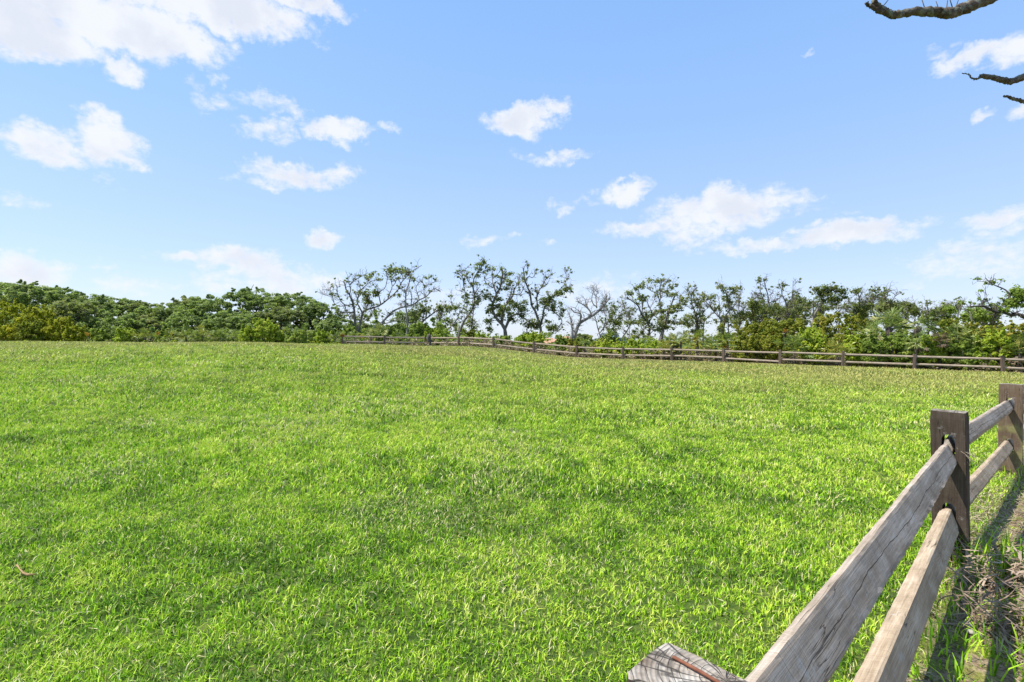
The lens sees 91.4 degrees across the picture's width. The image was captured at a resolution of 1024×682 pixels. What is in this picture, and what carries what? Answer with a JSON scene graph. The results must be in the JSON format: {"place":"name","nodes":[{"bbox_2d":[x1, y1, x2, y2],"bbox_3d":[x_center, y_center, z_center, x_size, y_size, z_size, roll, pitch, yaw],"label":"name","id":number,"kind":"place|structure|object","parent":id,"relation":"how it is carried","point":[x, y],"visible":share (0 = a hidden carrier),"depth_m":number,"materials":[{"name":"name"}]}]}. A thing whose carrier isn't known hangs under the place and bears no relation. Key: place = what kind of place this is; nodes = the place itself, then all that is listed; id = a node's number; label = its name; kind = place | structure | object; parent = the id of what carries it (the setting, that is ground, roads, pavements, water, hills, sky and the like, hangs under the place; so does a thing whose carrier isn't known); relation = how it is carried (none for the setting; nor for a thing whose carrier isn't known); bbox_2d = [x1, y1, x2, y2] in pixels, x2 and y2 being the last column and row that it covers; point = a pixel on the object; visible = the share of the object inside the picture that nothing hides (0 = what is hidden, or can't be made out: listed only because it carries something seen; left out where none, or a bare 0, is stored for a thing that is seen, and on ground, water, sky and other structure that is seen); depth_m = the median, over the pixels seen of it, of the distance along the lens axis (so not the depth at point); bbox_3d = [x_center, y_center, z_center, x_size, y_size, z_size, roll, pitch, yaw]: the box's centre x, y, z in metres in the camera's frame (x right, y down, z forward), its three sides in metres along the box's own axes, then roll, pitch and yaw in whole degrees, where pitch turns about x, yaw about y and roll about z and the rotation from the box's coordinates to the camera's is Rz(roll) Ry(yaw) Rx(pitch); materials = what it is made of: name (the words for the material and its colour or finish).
{"place":"outdoors","nodes":[
{"label":"outdoors","id":0,"kind":"place"},
{"bbox_2d":[0,340,1023,681],"bbox_3d":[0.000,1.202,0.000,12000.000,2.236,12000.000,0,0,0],"label":"ground","id":1,"kind":"structure","parent":0,"point":[974,671],"depth_m":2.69,"materials":[{"name":"green plant"}]},
{"bbox_2d":[0,324,18,341],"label":"bush","id":2,"kind":"object","parent":1,"relation":"on","point":[5,329],"visible":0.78,"depth_m":37.84,"materials":[{"name":"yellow plant"}]},
{"bbox_2d":[0,298,33,337],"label":"bush","id":3,"kind":"object","parent":1,"relation":"on","point":[8,309],"visible":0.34,"depth_m":40.57,"materials":[{"name":"green plant"}]},
{"bbox_2d":[14,320,46,340],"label":"bush","id":4,"kind":"object","parent":1,"relation":"on","point":[34,328],"visible":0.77,"depth_m":37.82,"materials":[{"name":"green plant"}]},
{"bbox_2d":[0,279,63,324],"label":"oak tree","id":5,"kind":"object","parent":1,"relation":"on","point":[21,286],"visible":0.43,"depth_m":48.77,"materials":[{"name":"green plant"}]},
{"bbox_2d":[13,303,55,340],"bbox_3d":[-38.117,-1.191,39.986,2.803,3.770,2.420,0,0,0],"label":"bush","id":6,"kind":"object","parent":1,"relation":"on","point":[35,313],"visible":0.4,"depth_m":39.73,"materials":[{"name":"green plant"}]},
{"bbox_2d":[13,285,92,332],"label":"oak tree","id":7,"kind":"object","parent":1,"relation":"on","point":[57,291],"visible":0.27,"depth_m":49.98,"materials":[{"name":"green plant"}]},
{"bbox_2d":[40,316,75,340],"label":"bush","id":8,"kind":"object","parent":1,"relation":"on","point":[50,326],"visible":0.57,"depth_m":38.55,"materials":[{"name":"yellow plant"}]},
{"bbox_2d":[40,298,104,336],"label":"oak tree","id":9,"kind":"object","parent":1,"relation":"on","point":[74,307],"visible":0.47,"depth_m":44.90,"materials":[{"name":"green plant"}]},
{"bbox_2d":[62,324,86,340],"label":"bush","id":10,"kind":"object","parent":1,"relation":"on","point":[69,332],"visible":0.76,"depth_m":37.70,"materials":[{"name":"green plant"}]},
{"bbox_2d":[51,292,114,319],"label":"oak tree","id":11,"kind":"object","parent":1,"relation":"on","point":[94,301],"visible":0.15,"depth_m":51.51,"materials":[{"name":"green plant"}]},
{"bbox_2d":[79,325,109,341],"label":"bush","id":12,"kind":"object","parent":1,"relation":"on","point":[94,334],"visible":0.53,"depth_m":39.80,"materials":[{"name":"green plant"}]},
{"bbox_2d":[79,308,151,335],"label":"oak tree","id":13,"kind":"object","parent":1,"relation":"on","point":[91,322],"visible":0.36,"depth_m":45.49,"materials":[{"name":"green plant"}]},
{"bbox_2d":[89,296,145,325],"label":"oak tree","id":14,"kind":"object","parent":1,"relation":"on","point":[124,299],"visible":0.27,"depth_m":53.56,"materials":[{"name":"green plant"}]},
{"bbox_2d":[112,325,134,341],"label":"bush","id":15,"kind":"object","parent":1,"relation":"on","point":[119,334],"visible":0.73,"depth_m":37.72,"materials":[{"name":"green plant"}]},
{"bbox_2d":[125,312,165,336],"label":"oak tree","id":16,"kind":"object","parent":1,"relation":"on","point":[153,322],"visible":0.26,"depth_m":46.95,"materials":[{"name":"green plant"}]},
{"bbox_2d":[133,302,184,330],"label":"oak tree","id":17,"kind":"object","parent":1,"relation":"on","point":[160,310],"visible":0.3,"depth_m":48.82,"materials":[{"name":"green plant"}]},
{"bbox_2d":[162,308,216,331],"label":"oak tree","id":18,"kind":"object","parent":1,"relation":"on","point":[199,319],"visible":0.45,"depth_m":45.66,"materials":[{"name":"green plant"}]},
{"bbox_2d":[174,294,236,329],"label":"oak tree","id":19,"kind":"object","parent":1,"relation":"on","point":[210,305],"visible":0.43,"depth_m":48.87,"materials":[{"name":"green plant"}]},
{"bbox_2d":[4,305,449,343],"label":"undergrowth","id":20,"kind":"object","parent":1,"relation":"on","point":[374,313],"visible":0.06,"depth_m":44.16,"materials":[{"name":"green plant"}]},
{"bbox_2d":[0,334,464,345],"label":"dry brush","id":21,"kind":"object","parent":1,"relation":"on","point":[413,343],"visible":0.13,"depth_m":38.23,"materials":[{"name":"plant"}]},
{"bbox_2d":[201,307,266,340],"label":"oak tree","id":22,"kind":"object","parent":1,"relation":"on","point":[220,321],"visible":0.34,"depth_m":42.96,"materials":[{"name":"green plant"}]},
{"bbox_2d":[213,284,270,328],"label":"oak tree","id":23,"kind":"object","parent":1,"relation":"on","point":[244,292],"visible":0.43,"depth_m":50.65,"materials":[{"name":"green plant"}]},
{"bbox_2d":[238,324,260,341],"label":"bush","id":24,"kind":"object","parent":1,"relation":"on","point":[245,334],"visible":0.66,"depth_m":37.12,"materials":[{"name":"green plant"}]},
{"bbox_2d":[237,292,284,321],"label":"oak tree","id":25,"kind":"object","parent":1,"relation":"on","point":[259,302],"visible":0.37,"depth_m":49.43,"materials":[{"name":"green plant"}]},
{"bbox_2d":[252,317,277,341],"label":"bush","id":26,"kind":"object","parent":1,"relation":"on","point":[263,327],"visible":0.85,"depth_m":37.14,"materials":[{"name":"green plant"}]},
{"bbox_2d":[267,324,284,342],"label":"bush","id":27,"kind":"object","parent":1,"relation":"on","point":[275,331],"visible":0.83,"depth_m":37.22,"materials":[{"name":"green plant"}]},
{"bbox_2d":[250,306,308,337],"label":"oak tree","id":28,"kind":"object","parent":1,"relation":"on","point":[284,318],"visible":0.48,"depth_m":45.35,"materials":[{"name":"green plant"}]},
{"bbox_2d":[264,292,316,336],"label":"oak tree","id":29,"kind":"object","parent":1,"relation":"on","point":[301,300],"visible":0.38,"depth_m":49.05,"materials":[{"name":"green plant"}]},
{"bbox_2d":[282,329,311,343],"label":"bush","id":30,"kind":"object","parent":1,"relation":"on","point":[297,336],"visible":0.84,"depth_m":37.12,"materials":[{"name":"green plant"}]},
{"bbox_2d":[297,301,341,331],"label":"oak tree","id":31,"kind":"object","parent":1,"relation":"on","point":[311,308],"visible":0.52,"depth_m":47.86,"materials":[{"name":"green plant"}]},
{"bbox_2d":[311,328,334,343],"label":"bush","id":32,"kind":"object","parent":1,"relation":"on","point":[320,335],"visible":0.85,"depth_m":38.23,"materials":[{"name":"green plant"}]},
{"bbox_2d":[314,314,351,342],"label":"oak tree","id":33,"kind":"object","parent":1,"relation":"on","point":[328,323],"visible":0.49,"depth_m":44.15,"materials":[{"name":"green plant"}]},
{"bbox_2d":[5,327,661,357],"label":"undergrowth","id":34,"kind":"object","parent":1,"relation":"on","point":[423,340],"visible":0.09,"depth_m":39.92,"materials":[{"name":"green plant"}]},
{"bbox_2d":[315,260,421,332],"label":"oak tree","id":35,"kind":"object","parent":1,"relation":"on","point":[402,272],"visible":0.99,"depth_m":42.40,"materials":[{"name":"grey plant"}]},
{"bbox_2d":[371,271,440,328],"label":"oak tree","id":36,"kind":"object","parent":1,"relation":"on","point":[390,313],"visible":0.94,"depth_m":41.78,"materials":[{"name":"green plant"}]},
{"bbox_2d":[399,269,418,344],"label":"oak tree","id":37,"kind":"object","parent":1,"relation":"on","point":[406,306],"visible":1,"depth_m":40.91,"materials":[{"name":"green plant"}]},
{"bbox_2d":[389,297,460,324],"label":"oak tree","id":38,"kind":"object","parent":1,"relation":"on","point":[426,309],"visible":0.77,"depth_m":46.84,"materials":[{"name":"green plant"}]},
{"bbox_2d":[443,300,482,332],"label":"oak tree","id":39,"kind":"object","parent":1,"relation":"on","point":[470,320],"visible":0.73,"depth_m":45.93,"materials":[{"name":"green plant"}]},
{"bbox_2d":[453,254,490,335],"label":"oak tree","id":40,"kind":"object","parent":1,"relation":"on","point":[477,301],"visible":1,"depth_m":41.10,"materials":[{"name":"green plant"}]},
{"bbox_2d":[481,263,532,339],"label":"oak tree","id":41,"kind":"object","parent":1,"relation":"on","point":[503,309],"visible":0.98,"depth_m":41.81,"materials":[{"name":"green plant"}]},
{"bbox_2d":[524,331,547,351],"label":"bush","id":42,"kind":"object","parent":1,"relation":"on","point":[537,336],"visible":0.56,"depth_m":37.84,"materials":[{"name":"green plant"}]},
{"bbox_2d":[514,260,574,345],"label":"oak tree","id":43,"kind":"object","parent":1,"relation":"on","point":[547,304],"visible":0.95,"depth_m":42.57,"materials":[{"name":"green plant"}]},
{"bbox_2d":[566,281,611,340],"bbox_3d":[5.968,-1.692,38.922,3.668,5.870,2.762,0,0,27],"label":"dead oak tree","id":44,"kind":"object","parent":1,"relation":"on","point":[580,322],"visible":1,"depth_m":38.81,"materials":[{"name":"brown plant"}]},
{"bbox_2d":[593,338,613,357],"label":"bush","id":45,"kind":"object","parent":1,"relation":"on","point":[605,344],"visible":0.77,"depth_m":34.76,"materials":[{"name":"green plant"}]},
{"bbox_2d":[592,297,628,338],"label":"oak tree","id":46,"kind":"object","parent":1,"relation":"on","point":[610,320],"visible":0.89,"depth_m":41.94,"materials":[{"name":"green plant"}]},
{"bbox_2d":[597,300,649,341],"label":"oak tree","id":47,"kind":"object","parent":1,"relation":"on","point":[628,311],"visible":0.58,"depth_m":50.49,"materials":[{"name":"green plant"}]},
{"bbox_2d":[620,280,659,343],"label":"oak tree","id":48,"kind":"object","parent":1,"relation":"on","point":[647,317],"visible":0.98,"depth_m":41.81,"materials":[{"name":"green plant"}]},
{"bbox_2d":[645,273,693,340],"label":"oak tree","id":49,"kind":"object","parent":1,"relation":"on","point":[663,323],"visible":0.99,"depth_m":41.49,"materials":[{"name":"green plant"}]},
{"bbox_2d":[341,334,1023,371],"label":"split rail fence","id":50,"kind":"object","parent":1,"relation":"on","point":[1002,359],"visible":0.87,"depth_m":29.05,"materials":[{"name":"brown wood"}]},
{"bbox_2d":[680,281,712,348],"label":"oak tree","id":51,"kind":"object","parent":1,"relation":"on","point":[696,317],"visible":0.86,"depth_m":41.83,"materials":[{"name":"green plant"}]},
{"bbox_2d":[683,294,714,345],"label":"oak tree","id":52,"kind":"object","parent":1,"relation":"on","point":[700,307],"visible":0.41,"depth_m":45.83,"materials":[{"name":"green plant"}]},
{"bbox_2d":[695,277,746,336],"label":"oak tree","id":53,"kind":"object","parent":1,"relation":"on","point":[726,317],"visible":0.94,"depth_m":40.64,"materials":[{"name":"green plant"}]},
{"bbox_2d":[449,336,1023,372],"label":"dry brush","id":54,"kind":"object","parent":1,"relation":"on","point":[569,349],"visible":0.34,"depth_m":32.83,"materials":[{"name":"plant"}]},
{"bbox_2d":[721,292,761,335],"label":"oak tree","id":55,"kind":"object","parent":1,"relation":"on","point":[739,322],"visible":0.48,"depth_m":46.95,"materials":[{"name":"green plant"}]},
{"bbox_2d":[731,333,759,362],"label":"bush","id":56,"kind":"object","parent":1,"relation":"on","point":[750,346],"visible":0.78,"depth_m":30.21,"materials":[{"name":"green plant"}]},
{"bbox_2d":[732,319,768,361],"bbox_3d":[15.190,-0.040,32.026,2.486,2.804,2.012,0,0,0],"label":"bush","id":57,"kind":"object","parent":1,"relation":"on","point":[754,328],"visible":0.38,"depth_m":31.75,"materials":[{"name":"green plant"}]},
{"bbox_2d":[588,335,919,361],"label":"undergrowth","id":58,"kind":"object","parent":1,"relation":"on","point":[684,347],"visible":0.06,"depth_m":34.61,"materials":[{"name":"green plant"}]},
{"bbox_2d":[744,274,778,335],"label":"oak tree","id":59,"kind":"object","parent":1,"relation":"on","point":[758,309],"visible":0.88,"depth_m":40.77,"materials":[{"name":"green plant"}]},
{"bbox_2d":[754,332,784,362],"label":"bush","id":60,"kind":"object","parent":1,"relation":"on","point":[763,341],"visible":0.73,"depth_m":29.74,"materials":[{"name":"green plant"}]},
{"bbox_2d":[759,314,789,349],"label":"bush","id":61,"kind":"object","parent":1,"relation":"on","point":[772,325],"visible":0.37,"depth_m":32.72,"materials":[{"name":"green plant"}]},
{"bbox_2d":[769,278,812,332],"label":"oak tree","id":62,"kind":"object","parent":1,"relation":"on","point":[800,309],"visible":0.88,"depth_m":42.00,"materials":[{"name":"green plant"}]},
{"bbox_2d":[772,333,814,363],"bbox_3d":[16.191,0.470,28.656,1.873,1.987,2.339,0,0,-41],"label":"palmetto","id":63,"kind":"object","parent":1,"relation":"on","point":[790,340],"visible":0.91,"depth_m":28.60,"materials":[{"name":"green plant"}]},
{"bbox_2d":[781,315,809,349],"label":"bush","id":64,"kind":"object","parent":1,"relation":"on","point":[794,328],"visible":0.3,"depth_m":32.86,"materials":[{"name":"green plant"}]},
{"bbox_2d":[797,322,824,364],"bbox_3d":[17.274,0.182,29.047,1.542,2.562,1.348,0,0,20],"label":"bush","id":65,"kind":"object","parent":1,"relation":"on","point":[813,333],"visible":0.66,"depth_m":28.87,"materials":[{"name":"green plant"}]},
{"bbox_2d":[805,335,827,364],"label":"bush","id":66,"kind":"object","parent":1,"relation":"on","point":[820,344],"visible":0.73,"depth_m":28.37,"materials":[{"name":"green plant"}]},
{"bbox_2d":[627,383,1023,681],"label":"split rail fence","id":67,"kind":"object","parent":1,"relation":"on","point":[812,643],"visible":0.96,"depth_m":1.70,"materials":[{"name":"wood"}]},
{"bbox_2d":[813,312,838,348],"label":"bush","id":68,"kind":"object","parent":1,"relation":"on","point":[827,319],"visible":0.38,"depth_m":33.67,"materials":[{"name":"green plant"}]},
{"bbox_2d":[802,279,851,327],"bbox_3d":[24.862,-1.656,39.720,4.470,6.489,2.311,0,0,0],"label":"oak tree","id":69,"kind":"object","parent":1,"relation":"on","point":[822,291],"visible":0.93,"depth_m":39.60,"materials":[{"name":"green plant"}]},
{"bbox_2d":[818,338,856,365],"bbox_3d":[17.968,0.611,27.723,1.743,1.760,2.089,0,0,0],"label":"palmetto","id":70,"kind":"object","parent":1,"relation":"on","point":[835,345],"visible":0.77,"depth_m":27.60,"materials":[{"name":"green plant"}]},
{"bbox_2d":[838,326,866,365],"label":"bush","id":71,"kind":"object","parent":1,"relation":"on","point":[850,339],"visible":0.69,"depth_m":27.75,"materials":[{"name":"green plant"}]},
{"bbox_2d":[837,313,869,349],"bbox_3d":[22.545,-0.137,33.191,2.345,3.470,3.097,0,0,-41],"label":"bush","id":72,"kind":"object","parent":1,"relation":"on","point":[853,324],"visible":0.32,"depth_m":32.86,"materials":[{"name":"green plant"}]},
{"bbox_2d":[847,285,881,321],"bbox_3d":[28.057,-1.579,39.836,2.857,6.422,1.742,0,0,0],"label":"oak tree","id":73,"kind":"object","parent":1,"relation":"on","point":[862,310],"visible":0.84,"depth_m":39.72,"materials":[{"name":"green plant"}]},
{"bbox_2d":[718,318,1020,366],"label":"undergrowth","id":74,"kind":"object","parent":1,"relation":"on","point":[837,336],"visible":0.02,"depth_m":31.27,"materials":[{"name":"green plant"}]},
{"bbox_2d":[858,331,889,366],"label":"bush","id":75,"kind":"object","parent":1,"relation":"on","point":[872,345],"visible":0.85,"depth_m":26.81,"materials":[{"name":"green plant"}]},
{"bbox_2d":[871,282,904,330],"bbox_3d":[28.550,-1.476,37.765,1.971,6.215,2.334,0,0,-23],"label":"oak tree","id":76,"kind":"object","parent":1,"relation":"on","point":[885,304],"visible":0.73,"depth_m":37.79,"materials":[{"name":"green plant"}]},
{"bbox_2d":[866,306,913,366],"bbox_3d":[21.844,-0.221,29.129,2.277,3.639,2.454,0,0,0],"label":"palm tree","id":77,"kind":"object","parent":1,"relation":"on","point":[889,318],"visible":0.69,"depth_m":28.85,"materials":[{"name":"green plant"}]},
{"bbox_2d":[879,330,915,367],"bbox_3d":[20.571,0.464,27.021,1.744,2.191,1.374,0,0,0],"label":"bush","id":78,"kind":"object","parent":1,"relation":"on","point":[892,341],"visible":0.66,"depth_m":26.80,"materials":[{"name":"green plant"}]},
{"bbox_2d":[897,335,924,368],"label":"bush","id":79,"kind":"object","parent":1,"relation":"on","point":[912,352],"visible":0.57,"depth_m":26.35,"materials":[{"name":"green plant"}]},
{"bbox_2d":[902,330,932,368],"bbox_3d":[21.026,0.469,26.032,1.373,2.199,1.399,0,0,-40],"label":"palmetto","id":80,"kind":"object","parent":1,"relation":"on","point":[915,346],"visible":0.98,"depth_m":25.99,"materials":[{"name":"green plant"}]},
{"bbox_2d":[893,311,943,339],"bbox_3d":[23.991,-0.051,29.515,2.060,3.449,2.620,0,0,-45],"label":"palm tree","id":81,"kind":"object","parent":1,"relation":"on","point":[918,328],"visible":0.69,"depth_m":29.32,"materials":[{"name":"green plant"}]},
{"bbox_2d":[899,294,949,337],"bbox_3d":[31.625,-0.986,37.894,4.208,5.210,2.037,0,0,0],"label":"oak tree","id":82,"kind":"object","parent":1,"relation":"on","point":[913,309],"visible":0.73,"depth_m":37.94,"materials":[{"name":"green plant"}]},
{"bbox_2d":[920,334,944,368],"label":"bush","id":83,"kind":"object","parent":1,"relation":"on","point":[934,351],"visible":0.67,"depth_m":26.07,"materials":[{"name":"green plant"}]},
{"bbox_2d":[854,444,1023,681],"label":"straw litter","id":84,"kind":"object","parent":1,"relation":"on","point":[1001,495],"visible":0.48,"depth_m":3.30,"materials":[{"name":"beige plant"}]},
{"bbox_2d":[928,332,952,368],"bbox_3d":[22.172,0.536,26.098,1.296,2.142,1.365,0,0,-39],"label":"palmetto","id":85,"kind":"object","parent":1,"relation":"on","point":[943,338],"visible":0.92,"depth_m":25.82,"materials":[{"name":"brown plant"}]},
{"bbox_2d":[864,0,1023,103],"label":"dead oak tree","id":86,"kind":"object","parent":1,"relation":"on","point":[951,12],"visible":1,"depth_m":4.18,"materials":[{"name":"brown plant"}]},
{"bbox_2d":[930,296,964,329],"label":"oak tree","id":87,"kind":"object","parent":1,"relation":"on","point":[943,315],"visible":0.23,"depth_m":41.83,"materials":[{"name":"green plant"}]},
{"bbox_2d":[936,339,965,369],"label":"bush","id":88,"kind":"object","parent":1,"relation":"on","point":[950,350],"visible":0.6,"depth_m":25.77,"materials":[{"name":"green plant"}]},
{"bbox_2d":[938,317,971,355],"bbox_3d":[26.572,0.108,30.020,1.919,3.044,1.824,0,0,-20],"label":"bush","id":89,"kind":"object","parent":1,"relation":"on","point":[956,320],"visible":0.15,"depth_m":29.76,"materials":[{"name":"green plant"}]},
{"bbox_2d":[944,322,973,369],"bbox_3d":[23.098,0.298,26.037,1.184,2.669,1.682,0,0,-23],"label":"palmetto","id":90,"kind":"object","parent":1,"relation":"on","point":[952,331],"visible":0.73,"depth_m":25.91,"materials":[{"name":"green plant"}]},
{"bbox_2d":[952,340,977,370],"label":"bush","id":91,"kind":"object","parent":1,"relation":"on","point":[965,348],"visible":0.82,"depth_m":25.28,"materials":[{"name":"green plant"}]},
{"bbox_2d":[938,302,995,328],"bbox_3d":[29.963,-0.456,32.698,4.271,4.318,1.753,0,0,-21],"label":"oak tree","id":92,"kind":"object","parent":1,"relation":"on","point":[977,314],"visible":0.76,"depth_m":32.47,"materials":[{"name":"green plant"}]},
{"bbox_2d":[925,525,1023,606],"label":"dead palm leaves","id":93,"kind":"object","parent":1,"relation":"on","point":[1020,565],"visible":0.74,"depth_m":2.69,"materials":[{"name":"beige plant"}]},
{"bbox_2d":[934,563,1023,659],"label":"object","id":94,"kind":"object","parent":1,"relation":"on","point":[995,606],"visible":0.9,"depth_m":2.28,"materials":[{"name":"beige plant"}]},
{"bbox_2d":[961,320,997,353],"bbox_3d":[27.186,0.252,29.043,2.118,2.907,1.726,0,0,0],"label":"bush","id":95,"kind":"object","parent":1,"relation":"on","point":[973,325],"visible":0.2,"depth_m":28.73,"materials":[{"name":"green plant"}]},
{"bbox_2d":[969,335,994,371],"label":"bush","id":96,"kind":"object","parent":1,"relation":"on","point":[983,346],"visible":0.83,"depth_m":24.98,"materials":[{"name":"green plant"}]},
{"bbox_2d":[957,273,1023,324],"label":"oak tree","id":97,"kind":"object","parent":1,"relation":"on","point":[1017,293],"visible":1,"depth_m":24.44,"materials":[{"name":"green plant"}]},
{"bbox_2d":[979,325,1016,370],"bbox_3d":[24.363,0.405,24.902,1.317,2.473,1.708,0,0,-42],"label":"bush","id":98,"kind":"object","parent":1,"relation":"on","point":[998,341],"visible":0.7,"depth_m":24.80,"materials":[{"name":"green plant"}]},
{"bbox_2d":[989,320,1023,353],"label":"bush","id":99,"kind":"object","parent":1,"relation":"on","point":[1012,326],"visible":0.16,"depth_m":27.98,"materials":[{"name":"green plant"}]},
{"bbox_2d":[999,332,1023,371],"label":"palmetto","id":100,"kind":"object","parent":1,"relation":"on","point":[1020,340],"visible":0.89,"depth_m":24.37,"materials":[{"name":"green plant"}]},
{"bbox_2d":[0,0,1023,340],"label":"sky","id":101,"kind":"structure","parent":0,"point":[152,151],"materials":[{"name":"blue"}]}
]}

